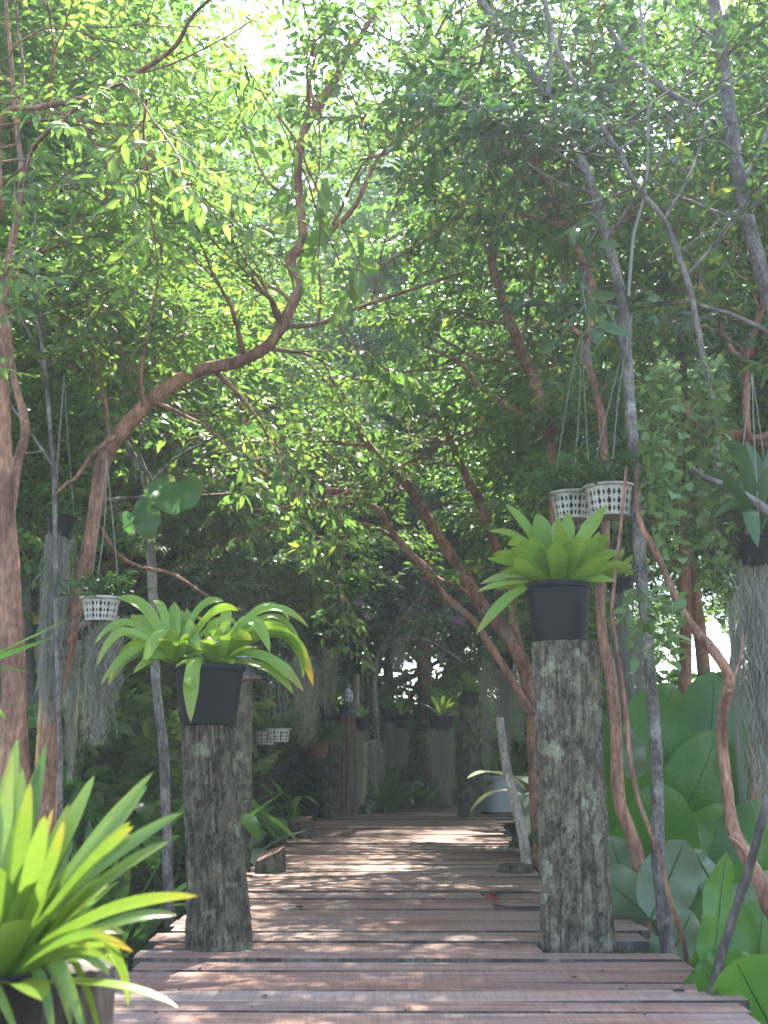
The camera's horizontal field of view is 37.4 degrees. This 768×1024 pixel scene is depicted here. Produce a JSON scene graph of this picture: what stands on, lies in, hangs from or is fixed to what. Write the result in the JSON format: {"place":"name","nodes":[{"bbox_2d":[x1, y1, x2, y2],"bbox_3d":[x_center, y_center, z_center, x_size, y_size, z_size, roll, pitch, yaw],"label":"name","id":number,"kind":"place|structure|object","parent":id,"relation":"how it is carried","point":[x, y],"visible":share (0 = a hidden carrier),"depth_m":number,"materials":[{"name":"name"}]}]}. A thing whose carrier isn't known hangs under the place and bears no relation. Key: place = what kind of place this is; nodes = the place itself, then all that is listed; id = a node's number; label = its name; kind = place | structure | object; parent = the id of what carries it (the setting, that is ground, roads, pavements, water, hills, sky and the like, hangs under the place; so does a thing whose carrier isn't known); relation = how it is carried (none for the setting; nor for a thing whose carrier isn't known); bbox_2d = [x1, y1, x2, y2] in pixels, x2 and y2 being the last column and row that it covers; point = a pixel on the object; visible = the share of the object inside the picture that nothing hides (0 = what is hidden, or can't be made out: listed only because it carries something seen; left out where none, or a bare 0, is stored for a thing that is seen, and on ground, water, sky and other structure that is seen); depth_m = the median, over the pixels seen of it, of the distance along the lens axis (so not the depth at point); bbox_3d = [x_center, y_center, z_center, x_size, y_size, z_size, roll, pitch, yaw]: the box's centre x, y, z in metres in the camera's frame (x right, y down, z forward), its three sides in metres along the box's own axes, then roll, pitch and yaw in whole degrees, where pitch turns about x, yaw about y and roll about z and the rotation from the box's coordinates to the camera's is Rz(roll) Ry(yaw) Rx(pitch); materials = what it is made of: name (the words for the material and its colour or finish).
{"place":"outdoors","nodes":[
{"label":"outdoors","id":0,"kind":"place"},
{"bbox_2d":[63,640,90,782],"bbox_3d":[-1.719,1.105,6.290,0.142,0.791,0.196,-4,-12,17],"label":"moss hank","id":1,"kind":"object","parent":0,"point":[74,685],"visible":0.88,"depth_m":6.30,"materials":[{"name":"plant"}]},
{"bbox_2d":[317,646,345,713],"bbox_3d":[-0.525,1.624,10.888,0.293,0.659,0.292,-6,-13,29],"label":"moss hank","id":2,"kind":"object","parent":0,"point":[329,667],"visible":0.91,"depth_m":10.90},
{"bbox_2d":[129,785,616,970],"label":"ground","id":3,"kind":"structure","parent":0,"point":[152,935],"depth_m":8.53,"materials":[{"name":"soil"}]},
{"bbox_2d":[40,958,115,1023],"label":"log post","id":4,"kind":"object","parent":3,"relation":"on","point":[104,998],"visible":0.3,"depth_m":1.71,"materials":[{"name":"grey wood"}]},
{"bbox_2d":[0,637,165,860],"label":"leafy shrub","id":5,"kind":"object","parent":3,"relation":"on","point":[106,787],"visible":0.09,"depth_m":8.51,"materials":[{"name":"green plant"}]},
{"bbox_2d":[0,626,211,782],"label":"leafy shrub","id":6,"kind":"object","parent":3,"relation":"on","point":[132,679],"visible":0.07,"depth_m":10.86,"materials":[{"name":"green plant"}]},
{"bbox_2d":[0,37,214,820],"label":"tree","id":7,"kind":"object","parent":3,"relation":"on","point":[175,282],"visible":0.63,"depth_m":6.13,"materials":[{"name":"green plant"}]},
{"bbox_2d":[67,820,185,962],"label":"strap leaved plant","id":8,"kind":"object","parent":3,"relation":"on","point":[108,897],"visible":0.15,"depth_m":6.75,"materials":[{"name":"green plant"}]},
{"bbox_2d":[73,760,182,874],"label":"broad leaved plant","id":9,"kind":"object","parent":3,"relation":"on","point":[146,806],"visible":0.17,"depth_m":8.49,"materials":[{"name":"green plant"}]},
{"bbox_2d":[0,0,260,768],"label":"tree","id":10,"kind":"object","parent":3,"relation":"on","point":[27,609],"visible":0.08,"depth_m":8.28,"materials":[{"name":"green plant"}]},
{"bbox_2d":[89,858,181,971],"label":"strap leaved plant","id":11,"kind":"object","parent":3,"relation":"on","point":[122,892],"visible":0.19,"depth_m":6.38,"materials":[{"name":"green plant"}]},
{"bbox_2d":[12,252,273,932],"bbox_3d":[-1.736,0.703,7.090,1.530,4.461,1.969,-9,-14,37],"label":"tree","id":12,"kind":"object","parent":3,"relation":"on","point":[165,799],"visible":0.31,"depth_m":6.94,"materials":[{"name":"green plant"}]},
{"bbox_2d":[99,846,186,934],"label":"fern","id":13,"kind":"object","parent":3,"relation":"on","point":[143,885],"visible":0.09,"depth_m":8.63,"materials":[{"name":"green plant"}]},
{"bbox_2d":[0,0,308,736],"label":"leafy tree","id":14,"kind":"object","parent":3,"relation":"on","point":[34,540],"visible":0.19,"depth_m":8.54,"materials":[{"name":"green plant"}]},
{"bbox_2d":[34,683,283,907],"bbox_3d":[-1.994,2.450,9.595,2.219,2.114,2.401,1,-12,-3],"label":"leafy shrub","id":15,"kind":"object","parent":3,"relation":"on","point":[137,756],"visible":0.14,"depth_m":9.52,"materials":[{"name":"green plant"}]},
{"bbox_2d":[63,768,277,929],"bbox_3d":[-1.986,2.512,8.338,1.832,1.412,1.775,7,-13,-31],"label":"broad leaved plant","id":16,"kind":"object","parent":3,"relation":"on","point":[69,787],"visible":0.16,"depth_m":8.10,"materials":[{"name":"green plant"}]},
{"bbox_2d":[72,792,298,929],"bbox_3d":[-1.537,2.532,7.868,1.498,1.156,1.452,-10,-15,41],"label":"broad leaved plant","id":17,"kind":"object","parent":3,"relation":"on","point":[250,823],"visible":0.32,"depth_m":7.83,"materials":[{"name":"green plant"}]},
{"bbox_2d":[0,0,377,558],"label":"canopy tree","id":18,"kind":"object","parent":3,"relation":"on","point":[49,215],"visible":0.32,"depth_m":7.27,"materials":[{"name":"green plant"}]},
{"bbox_2d":[0,0,388,788],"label":"tree","id":19,"kind":"object","parent":3,"relation":"on","point":[14,698],"visible":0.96,"depth_m":5.07,"materials":[{"name":"green plant"}]},
{"bbox_2d":[5,0,407,611],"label":"leafy tree","id":20,"kind":"object","parent":3,"relation":"on","point":[262,223],"visible":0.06,"depth_m":16.63,"materials":[{"name":"green plant"}]},
{"bbox_2d":[21,306,426,751],"bbox_3d":[-2.934,0.984,12.654,6.099,7.088,5.330,-5,-12,22],"label":"leafy tree","id":21,"kind":"object","parent":3,"relation":"on","point":[201,582],"visible":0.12,"depth_m":11.29,"materials":[{"name":"green plant"}]},
{"bbox_2d":[280,656,323,748],"bbox_3d":[-0.719,1.654,9.809,0.406,0.808,0.408,-7,-13,30],"label":"moss hank","id":22,"kind":"object","parent":21,"relation":"hanging from","point":[306,702],"visible":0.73,"depth_m":9.80,"materials":[{"name":"plant"}]},
{"bbox_2d":[234,676,260,871],"bbox_3d":[-0.985,2.108,7.952,0.200,1.890,0.200,1,-12,-6],"label":"log post","id":23,"kind":"object","parent":3,"relation":"on","point":[243,740],"visible":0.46,"depth_m":7.99,"materials":[{"name":"grey wood"}]},
{"bbox_2d":[0,10,511,782],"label":"canopy tree","id":24,"kind":"object","parent":3,"relation":"on","point":[310,300],"visible":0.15,"depth_m":11.47,"materials":[{"name":"green plant"}]},
{"bbox_2d":[290,668,349,757],"bbox_3d":[-0.645,1.998,11.326,0.618,0.901,0.472,0,-12,0],"label":"hanging pot","id":25,"kind":"object","parent":24,"relation":"hanging from","point":[322,750],"visible":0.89,"depth_m":11.22,"materials":[{"name":"brown ceramic"}]},
{"bbox_2d":[354,634,371,805],"bbox_3d":[-0.207,1.977,10.820,0.198,1.610,0.276,0,-12,0],"label":"hanging pot","id":26,"kind":"object","parent":24,"relation":"hanging from","point":[362,723],"visible":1,"depth_m":10.74,"materials":[{"name":"black plastic"}]},
{"bbox_2d":[388,642,413,767],"bbox_3d":[0.192,2.133,12.642,0.326,1.407,0.341,0,-12,0],"label":"hanging pot","id":27,"kind":"object","parent":24,"relation":"hanging from","point":[402,722],"visible":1,"depth_m":12.52,"materials":[{"name":"black plastic"}]},
{"bbox_2d":[423,640,458,804],"bbox_3d":[0.604,2.224,12.023,0.436,1.708,0.507,0,-12,0],"label":"hanging pot","id":28,"kind":"object","parent":24,"relation":"hanging from","point":[441,724],"visible":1,"depth_m":11.88,"materials":[{"name":"black plastic"}]},
{"bbox_2d":[83,286,446,794],"bbox_3d":[-2.441,0.915,17.401,6.584,9.502,7.534,-2,-12,11],"label":"leafy tree","id":29,"kind":"object","parent":3,"relation":"on","point":[306,633],"visible":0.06,"depth_m":16.69,"materials":[{"name":"green plant"}]},
{"bbox_2d":[251,575,309,866],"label":"tree","id":30,"kind":"object","parent":3,"relation":"on","point":[278,771],"visible":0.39,"depth_m":12.66,"materials":[{"name":"brown plant"}]},
{"bbox_2d":[12,309,552,873],"bbox_3d":[-0.619,0.690,8.540,4.402,5.066,2.396,10,-15,-41],"label":"tree","id":31,"kind":"object","parent":3,"relation":"on","point":[510,637],"visible":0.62,"depth_m":8.69,"materials":[{"name":"green plant"}]},
{"bbox_2d":[255,678,307,741],"bbox_3d":[-0.854,1.606,9.476,0.437,0.618,0.452,0,-12,0],"label":"hanging basket","id":32,"kind":"object","parent":31,"relation":"hanging from","point":[277,730],"visible":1,"depth_m":9.37,"materials":[{"name":"white plastic"}]},
{"bbox_2d":[478,660,495,774],"bbox_3d":[0.829,1.657,9.072,0.159,0.937,0.158,10,-15,-40],"label":"moss hank","id":33,"kind":"object","parent":31,"relation":"hanging from","point":[485,699],"visible":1,"depth_m":9.08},
{"bbox_2d":[489,579,516,755],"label":"spanish moss","id":34,"kind":"object","parent":31,"relation":"hanging from","point":[503,704],"visible":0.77,"depth_m":8.87,"materials":[{"name":"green plant"}]},
{"bbox_2d":[2,0,563,840],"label":"tree","id":35,"kind":"object","parent":3,"relation":"on","point":[124,428],"visible":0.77,"depth_m":6.44,"materials":[{"name":"green plant"}]},
{"bbox_2d":[31,375,82,725],"bbox_3d":[-1.750,0.192,6.088,0.254,1.903,0.315,0,-12,0],"label":"hanging pot","id":36,"kind":"object","parent":35,"relation":"hanging from","point":[65,522],"visible":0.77,"depth_m":5.99,"materials":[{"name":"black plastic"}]},
{"bbox_2d":[49,460,155,745],"bbox_3d":[-1.409,0.432,5.617,0.431,1.428,0.420,-8,-14,33],"label":"hanging basket","id":37,"kind":"object","parent":35,"relation":"hanging from","point":[101,603],"visible":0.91,"depth_m":5.55,"materials":[{"name":"white plastic"}]},
{"bbox_2d":[120,474,203,539],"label":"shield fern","id":38,"kind":"object","parent":35,"relation":"attached to","point":[168,493],"visible":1,"depth_m":6.64,"materials":[{"name":"green plant"}]},
{"bbox_2d":[252,805,315,847],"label":"broad leaved plant","id":39,"kind":"object","parent":3,"relation":"on","point":[272,811],"visible":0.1,"depth_m":10.66,"materials":[{"name":"green plant"}]},
{"bbox_2d":[73,64,500,641],"bbox_3d":[-1.122,-1.459,21.536,9.097,14.600,11.178,2,-12,-10],"label":"leafy tree","id":40,"kind":"object","parent":3,"relation":"on","point":[368,280],"visible":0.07,"depth_m":20.73,"materials":[{"name":"green plant"}]},
{"bbox_2d":[252,673,377,846],"bbox_3d":[-1.566,3.287,14.329,2.588,2.436,2.481,10,-15,-41],"label":"leafy shrub","id":41,"kind":"object","parent":3,"relation":"on","point":[307,767],"visible":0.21,"depth_m":14.02,"materials":[{"name":"green plant"}]},
{"bbox_2d":[252,659,432,822],"bbox_3d":[-0.767,3.480,16.160,2.895,2.842,3.019,4,-12,-20],"label":"leafy shrub","id":42,"kind":"object","parent":3,"relation":"on","point":[402,771],"visible":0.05,"depth_m":15.96,"materials":[{"name":"green plant"}]},
{"bbox_2d":[199,319,524,819],"bbox_3d":[-0.867,0.803,15.733,4.523,7.726,5.061,3,-12,-15],"label":"tree","id":43,"kind":"object","parent":3,"relation":"on","point":[393,561],"visible":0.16,"depth_m":15.23,"materials":[{"name":"green plant"}]},
{"bbox_2d":[346,567,463,813],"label":"tree","id":44,"kind":"object","parent":3,"relation":"on","point":[383,647],"visible":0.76,"depth_m":13.61,"materials":[{"name":"brown plant"}]},
{"bbox_2d":[379,655,398,768],"bbox_3d":[0.096,2.504,14.284,0.265,1.437,0.348,7,-14,-32],"label":"hanging pot","id":45,"kind":"object","parent":44,"relation":"hanging from","point":[389,731],"visible":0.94,"depth_m":14.20,"materials":[{"name":"black plastic"}]},
{"bbox_2d":[329,620,494,801],"bbox_3d":[0.099,4.056,21.814,4.279,4.078,4.630,6,-13,-27],"label":"leafy shrub","id":46,"kind":"object","parent":3,"relation":"on","point":[445,677],"visible":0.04,"depth_m":20.85,"materials":[{"name":"green plant"}]},
{"bbox_2d":[373,770,457,808],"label":"strap leaved plant","id":47,"kind":"object","parent":3,"relation":"on","point":[433,801],"visible":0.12,"depth_m":15.41,"materials":[{"name":"green plant"}]},
{"bbox_2d":[113,804,760,1023],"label":"boardwalk","id":48,"kind":"structure","parent":3,"relation":"on","point":[497,965],"depth_m":4.27,"materials":[{"name":"brown wood"}]},
{"bbox_2d":[181,724,253,951],"bbox_3d":[-0.682,1.323,4.636,0.321,0.902,0.269,0,-12,0],"label":"log post","id":49,"kind":"object","parent":48,"relation":"on","point":[218,915],"visible":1,"depth_m":4.55,"materials":[{"name":"grey wood"}]},
{"bbox_2d":[95,595,312,723],"bbox_3d":[-0.764,0.622,4.817,0.930,0.550,0.691,0,-12,0],"label":"potted bromeliad","id":50,"kind":"object","parent":49,"relation":"on","point":[208,693],"visible":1,"depth_m":4.74,"materials":[{"name":"plant"}]},
{"bbox_2d":[254,845,285,873],"bbox_3d":[-0.726,2.205,7.208,0.205,0.162,0.204,0,-12,0],"label":"log stump","id":51,"kind":"object","parent":48,"relation":"on","point":[273,861],"visible":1,"depth_m":7.13,"materials":[{"name":"grey wood"}]},
{"bbox_2d":[288,816,313,838],"bbox_3d":[-0.716,2.723,9.793,0.225,0.181,0.227,0,-12,0],"label":"log stump","id":52,"kind":"object","parent":48,"relation":"on","point":[305,824],"visible":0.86,"depth_m":9.71,"materials":[{"name":"grey wood"}]},
{"bbox_2d":[320,721,341,819],"bbox_3d":[-0.579,2.822,12.386,0.236,1.065,0.236,0,-12,0],"label":"log post","id":53,"kind":"object","parent":48,"relation":"on","point":[330,766],"visible":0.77,"depth_m":12.28,"materials":[{"name":"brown wood"}]},
{"bbox_2d":[306,687,354,720],"bbox_3d":[-0.593,2.124,12.540,0.529,0.371,0.592,-5,-12,22],"label":"potted bromeliad","id":54,"kind":"object","parent":53,"relation":"on","point":[335,714],"visible":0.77,"depth_m":12.40,"materials":[{"name":"green plastic"}]},
{"bbox_2d":[341,712,354,815],"bbox_3d":[-0.412,2.853,12.849,0.160,1.153,0.160,0,-12,0],"label":"timber post","id":55,"kind":"object","parent":48,"relation":"on","point":[347,794],"visible":0.94,"depth_m":12.79,"materials":[{"name":"brown wood"}]},
{"bbox_2d":[355,744,442,809],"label":"plant","id":56,"kind":"object","parent":48,"relation":"on","point":[392,801],"visible":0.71,"depth_m":13.27,"materials":[{"name":"plant"}]},
{"bbox_2d":[457,705,479,817],"bbox_3d":[0.938,2.778,12.626,0.252,1.246,0.256,0,-12,0],"label":"log post","id":57,"kind":"object","parent":48,"relation":"on","point":[468,755],"visible":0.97,"depth_m":12.54,"materials":[{"name":"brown wood"}]},
{"bbox_2d":[440,671,493,704],"bbox_3d":[0.940,2.011,12.785,0.651,0.468,0.700,0,-12,0],"label":"potted bromeliad","id":58,"kind":"object","parent":57,"relation":"on","point":[467,695],"visible":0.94,"depth_m":12.70,"materials":[{"name":"plant"}]},
{"bbox_2d":[479,749,527,813],"bbox_3d":[1.383,3.150,13.303,0.851,0.749,0.905,0,-12,0],"label":"planter tub","id":59,"kind":"object","parent":48,"relation":"on","point":[496,803],"visible":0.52,"depth_m":13.07,"materials":[{"name":"grey plastic"}]},
{"bbox_2d":[496,717,532,867],"bbox_3d":[0.855,1.854,7.494,0.080,0.987,0.429,5,-12,-22],"label":"leaning stick","id":60,"kind":"object","parent":48,"relation":"on","point":[522,834],"visible":0.94,"depth_m":7.46,"materials":[{"name":"wood"}]},
{"bbox_2d":[531,639,615,952],"bbox_3d":[0.792,1.170,4.763,0.314,1.253,0.307,0,-12,0],"label":"log post","id":61,"kind":"object","parent":48,"relation":"on","point":[576,908],"visible":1,"depth_m":4.66,"materials":[{"name":"grey wood"}]},
{"bbox_2d":[476,504,634,641],"bbox_3d":[0.762,0.247,4.952,0.746,0.636,0.450,0,-12,0],"label":"potted bromeliad","id":62,"kind":"object","parent":61,"relation":"on","point":[559,565],"visible":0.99,"depth_m":4.87,"materials":[{"name":"plant"}]},
{"bbox_2d":[706,798,767,994],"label":"leaning branch","id":63,"kind":"object","parent":48,"relation":"on","point":[730,926],"visible":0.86,"depth_m":3.71,"materials":[{"name":"grey wood"}]},
{"bbox_2d":[239,0,644,804],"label":"leafy tree","id":64,"kind":"object","parent":3,"relation":"on","point":[423,664],"visible":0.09,"depth_m":18.64,"materials":[{"name":"green plant"}]},
{"bbox_2d":[359,642,528,804],"bbox_3d":[1.016,3.871,18.964,3.450,3.248,3.308,0,-12,-2],"label":"leafy shrub","id":65,"kind":"object","parent":3,"relation":"on","point":[410,776],"visible":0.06,"depth_m":18.33,"materials":[{"name":"green plant"}]},
{"bbox_2d":[254,329,634,809],"bbox_3d":[0.097,1.440,21.177,7.893,10.073,6.898,10,-15,-40],"label":"leafy tree","id":66,"kind":"object","parent":3,"relation":"on","point":[385,665],"visible":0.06,"depth_m":19.25,"materials":[{"name":"green plant"}]},
{"bbox_2d":[396,681,527,836],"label":"leafy shrub","id":67,"kind":"object","parent":3,"relation":"on","point":[522,754],"visible":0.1,"depth_m":15.77,"materials":[{"name":"green plant"}]},
{"bbox_2d":[257,0,732,624],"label":"tree","id":68,"kind":"object","parent":3,"relation":"on","point":[517,344],"visible":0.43,"depth_m":8.02,"materials":[{"name":"green plant"}]},
{"bbox_2d":[606,520,636,725],"bbox_3d":[1.561,0.603,7.433,0.254,1.836,0.314,0,-12,0],"label":"hanging pot","id":69,"kind":"object","parent":68,"relation":"hanging from","point":[623,584],"visible":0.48,"depth_m":7.37,"materials":[{"name":"black plastic"}]},
{"bbox_2d":[468,770,530,835],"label":"broad leaved plant","id":70,"kind":"object","parent":3,"relation":"on","point":[524,800],"visible":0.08,"depth_m":10.29,"materials":[{"name":"green plant"}]},
{"bbox_2d":[304,68,701,692],"bbox_3d":[2.441,-1.581,22.633,8.369,15.292,10.284,2,-12,-8],"label":"leafy tree","id":71,"kind":"object","parent":3,"relation":"on","point":[374,225],"visible":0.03,"depth_m":20.11,"materials":[{"name":"green plant"}]},
{"bbox_2d":[283,0,767,939],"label":"tree","id":72,"kind":"object","parent":3,"relation":"on","point":[557,218],"visible":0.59,"depth_m":6.42,"materials":[{"name":"green plant"}]},
{"bbox_2d":[374,320,677,749],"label":"leafy tree","id":73,"kind":"object","parent":3,"relation":"on","point":[524,637],"visible":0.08,"depth_m":19.25,"materials":[{"name":"green plant"}]},
{"bbox_2d":[310,0,767,542],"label":"canopy tree","id":74,"kind":"object","parent":3,"relation":"on","point":[743,102],"visible":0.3,"depth_m":7.95,"materials":[{"name":"green plant"}]},
{"bbox_2d":[329,0,767,676],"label":"canopy tree","id":75,"kind":"object","parent":3,"relation":"on","point":[443,292],"visible":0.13,"depth_m":9.98,"materials":[{"name":"green plant"}]},
{"bbox_2d":[478,670,636,792],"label":"leafy shrub","id":76,"kind":"object","parent":3,"relation":"on","point":[605,701],"visible":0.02,"depth_m":13.49,"materials":[{"name":"green plant"}]},
{"bbox_2d":[371,0,767,954],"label":"tree","id":77,"kind":"object","parent":3,"relation":"on","point":[627,414],"visible":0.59,"depth_m":5.63,"materials":[{"name":"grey plant"}]},
{"bbox_2d":[553,313,684,520],"bbox_3d":[1.109,-0.485,5.469,0.612,1.027,0.586,-5,-12,21],"label":"hanging basket","id":78,"kind":"object","parent":77,"relation":"hanging from","point":[607,490],"visible":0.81,"depth_m":5.34,"materials":[{"name":"white plastic"}]},
{"bbox_2d":[430,423,718,752],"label":"leafy tree","id":79,"kind":"object","parent":3,"relation":"on","point":[656,653],"visible":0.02,"depth_m":24.34,"materials":[{"name":"green plant"}]},
{"bbox_2d":[386,0,767,516],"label":"tree","id":80,"kind":"object","parent":3,"relation":"on","point":[459,116],"visible":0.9,"depth_m":5.31,"materials":[{"name":"green plant"}]},
{"bbox_2d":[512,327,623,522],"bbox_3d":[0.981,-0.468,5.813,0.561,1.041,0.498,7,-14,-32],"label":"hanging basket","id":81,"kind":"object","parent":80,"relation":"hanging from","point":[566,497],"visible":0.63,"depth_m":5.67,"materials":[{"name":"white plastic"}]},
{"bbox_2d":[627,0,649,296],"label":"hanging rope","id":82,"kind":"object","parent":80,"relation":"hanging from","point":[647,161],"visible":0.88,"depth_m":5.66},
{"bbox_2d":[613,586,670,673],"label":"hanging vine","id":83,"kind":"object","parent":80,"relation":"hanging from","point":[649,628],"visible":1,"depth_m":4.64,"materials":[{"name":"green plant"}]},
{"bbox_2d":[610,466,689,964],"bbox_3d":[1.093,0.810,4.734,0.268,2.058,0.025,0,-12,0],"label":"liana","id":84,"kind":"object","parent":80,"relation":"hanging from","point":[680,930],"visible":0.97,"depth_m":4.69,"materials":[{"name":"red plant"}]},
{"bbox_2d":[630,349,696,574],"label":"hanging vine","id":85,"kind":"object","parent":80,"relation":"hanging from","point":[660,393],"visible":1,"depth_m":4.87,"materials":[{"name":"green plant"}]},
{"bbox_2d":[683,349,743,626],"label":"hanging vine","id":86,"kind":"object","parent":80,"relation":"hanging from","point":[705,453],"visible":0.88,"depth_m":5.10,"materials":[{"name":"green plant"}]},
{"bbox_2d":[701,373,767,827],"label":"hanging pot","id":87,"kind":"object","parent":80,"relation":"hanging from","point":[753,547],"visible":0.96,"depth_m":4.89,"materials":[{"name":"plastic"}]},
{"bbox_2d":[398,0,767,694],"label":"tree","id":88,"kind":"object","parent":3,"relation":"on","point":[684,580],"visible":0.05,"depth_m":8.79,"materials":[{"name":"green plant"}]},
{"bbox_2d":[461,0,767,337],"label":"tree","id":89,"kind":"object","parent":3,"relation":"on","point":[754,246],"visible":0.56,"depth_m":6.15,"materials":[{"name":"green plant"}]},
{"bbox_2d":[487,176,767,676],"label":"canopy tree","id":90,"kind":"object","parent":3,"relation":"on","point":[741,522],"visible":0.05,"depth_m":14.08,"materials":[{"name":"green plant"}]},
{"bbox_2d":[609,726,715,961],"bbox_3d":[1.356,1.806,5.495,0.603,1.521,0.863,-8,-14,34],"label":"paddle leaved plant","id":91,"kind":"object","parent":3,"relation":"on","point":[689,869],"visible":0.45,"depth_m":5.16,"materials":[{"name":"green plant"}]},
{"bbox_2d":[576,116,767,799],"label":"tree","id":92,"kind":"object","parent":3,"relation":"on","point":[695,213],"visible":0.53,"depth_m":6.50,"materials":[{"name":"green plant"}]},
{"bbox_2d":[726,600,749,803],"bbox_3d":[1.912,1.071,6.097,0.105,1.204,0.145,-6,-13,27],"label":"moss hank","id":93,"kind":"object","parent":92,"relation":"hanging from","point":[739,760],"visible":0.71,"depth_m":6.09,"materials":[{"name":"plant"}]},
{"bbox_2d":[602,671,767,952],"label":"paddle leaved plant","id":94,"kind":"object","parent":3,"relation":"on","point":[693,814],"visible":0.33,"depth_m":6.05,"materials":[{"name":"green plant"}]},
{"bbox_2d":[634,466,767,920],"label":"tree","id":95,"kind":"object","parent":3,"relation":"on","point":[741,846],"visible":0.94,"depth_m":4.40,"materials":[{"name":"red plant"}]},
{"bbox_2d":[644,591,692,671],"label":"hanging vine","id":96,"kind":"object","parent":95,"relation":"hanging from","point":[679,604],"visible":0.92,"depth_m":4.55,"materials":[{"name":"green plant"}]},
{"bbox_2d":[683,831,767,1023],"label":"paddle leaved plant","id":97,"kind":"object","parent":3,"relation":"on","point":[744,972],"visible":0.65,"depth_m":4.08,"materials":[{"name":"green plant"}]},
{"bbox_2d":[367,740,386,794],"bbox_3d":[-0.071,2.655,11.739,0.225,0.575,0.226,-6,-13,27],"label":"moss hank","id":98,"kind":"object","parent":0,"point":[373,763],"visible":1,"depth_m":11.73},
{"bbox_2d":[129,0,766,703],"label":"sky","id":99,"kind":"structure","parent":0,"point":[281,41],"materials":[{"name":"white"}]},
{"bbox_3d":[-0.536,1.252,1.480,0.099,0.978,0.103,0,-12,0],"label":"log post","id":100,"kind":"object","parent":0,"visible":0},
{"bbox_2d":[0,739,196,1023],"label":"potted bromeliad","id":101,"kind":"object","parent":100,"relation":"on","point":[47,892],"visible":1,"depth_m":1.60,"materials":[{"name":"plant"}]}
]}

